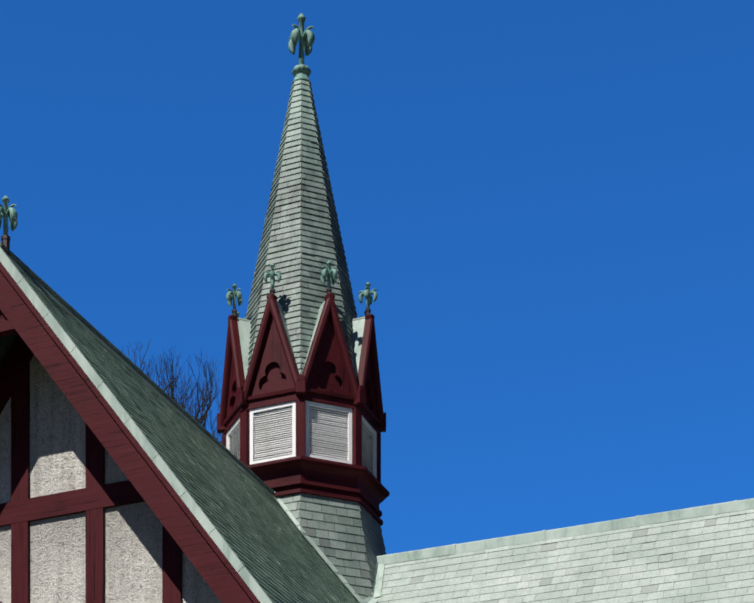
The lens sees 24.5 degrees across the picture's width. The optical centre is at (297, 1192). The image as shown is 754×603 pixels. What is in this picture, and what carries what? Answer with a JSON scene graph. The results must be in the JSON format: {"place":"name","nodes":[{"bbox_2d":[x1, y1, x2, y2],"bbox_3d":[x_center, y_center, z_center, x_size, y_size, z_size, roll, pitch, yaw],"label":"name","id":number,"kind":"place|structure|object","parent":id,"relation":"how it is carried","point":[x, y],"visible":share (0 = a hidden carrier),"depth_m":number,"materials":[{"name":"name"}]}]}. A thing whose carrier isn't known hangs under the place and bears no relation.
{"place":"outdoors","nodes":[
{"label":"outdoors","id":0,"kind":"place"},
{"bbox_2d":[0,333,17,365],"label":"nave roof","id":1,"kind":"structure","parent":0,"point":[6,342],"depth_m":22.07,"materials":[{"name":"black"}]},
{"bbox_2d":[0,0,753,554],"label":"sky","id":2,"kind":"structure","parent":0,"point":[547,206],"materials":[{"name":"blue"}]},
{"bbox_2d":[375,509,753,602],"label":"roof","id":3,"kind":"structure","parent":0,"point":[707,559],"depth_m":27.03,"materials":[{"name":"tile"}]},
{"bbox_2d":[376,498,753,564],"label":"ridge cap","id":4,"kind":"object","parent":3,"relation":"on","point":[667,516],"visible":0.77,"depth_m":27.80,"materials":[{"name":"grey metal"}]},
{"label":"ground","id":5,"kind":"structure","parent":0,"visible":0},
{"bbox_2d":[0,355,221,602],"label":"stucco wall","id":6,"kind":"structure","parent":5,"relation":"on","point":[133,553],"depth_m":21.80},
{"bbox_2d":[0,334,181,602],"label":"nave gable timbers","id":7,"kind":"object","parent":6,"relation":"attached to","point":[95,498],"visible":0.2,"depth_m":21.85,"materials":[{"name":"red wood"}]},
{"bbox_2d":[19,270,358,602],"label":"roof","id":8,"kind":"structure","parent":6,"relation":"on","point":[277,554],"depth_m":22.84,"materials":[{"name":"tile"}]},
{"bbox_2d":[0,235,279,602],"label":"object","id":9,"kind":"structure","parent":8,"relation":"attached to","point":[27,316],"depth_m":20.49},
{"bbox_2d":[0,196,17,234],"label":"finial","id":10,"kind":"object","parent":9,"relation":"on","point":[6,212],"visible":1,"depth_m":21.23,"materials":[{"name":"green metal"}]},
{"bbox_2d":[279,493,385,602],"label":"steeple base","id":11,"kind":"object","parent":8,"relation":"on","point":[346,536],"depth_m":28.52,"materials":[{"name":"tile"}]},
{"bbox_2d":[217,345,389,525],"bbox_3d":[0.076,-12.780,29.744,2.790,2.640,2.790,0,0,23],"label":"belfry frame","id":12,"kind":"object","parent":11,"relation":"on","point":[356,480],"visible":0.44,"depth_m":28.67,"materials":[{"name":"red wood"}]},
{"bbox_2d":[246,79,356,374],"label":"spire","id":13,"kind":"structure","parent":12,"relation":"on","point":[301,245],"depth_m":29.18,"materials":[{"name":"tile"}]},
{"bbox_2d":[288,13,314,84],"bbox_3d":[0.076,-19.615,29.744,0.422,1.230,0.422,0,0,-9],"label":"finial","id":14,"kind":"object","parent":13,"relation":"on","point":[306,39],"visible":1,"depth_m":29.68,"materials":[{"name":"green metal"}]},
{"bbox_2d":[219,288,383,431],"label":"gables","id":15,"kind":"object","parent":12,"relation":"on","point":[328,366],"visible":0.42,"depth_m":28.67,"materials":[{"name":"red wood"}]},
{"bbox_2d":[237,301,364,378],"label":"gable roofs","id":16,"kind":"structure","parent":15,"relation":"on","point":[244,326],"depth_m":29.13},
{"bbox_2d":[226,261,377,321],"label":"finials","id":17,"kind":"object","parent":15,"relation":"on","point":[332,275],"visible":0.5,"depth_m":29.12,"materials":[{"name":"green metal"}]},
{"bbox_2d":[226,401,376,477],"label":"louvered vents","id":18,"kind":"object","parent":12,"relation":"in","point":[309,427],"visible":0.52,"depth_m":28.68,"materials":[{"name":"white wood"}]},
{"bbox_2d":[272,489,384,602],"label":"roof flashing","id":19,"kind":"object","parent":11,"relation":"attached to","point":[377,583],"visible":0.33,"depth_m":28.43,"materials":[{"name":"grey metal"}]},
{"bbox_2d":[114,339,222,442],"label":"tree","id":20,"kind":"object","parent":5,"relation":"on","point":[172,386],"visible":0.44,"depth_m":43.03,"materials":[{"name":"brown plant"}]}
]}

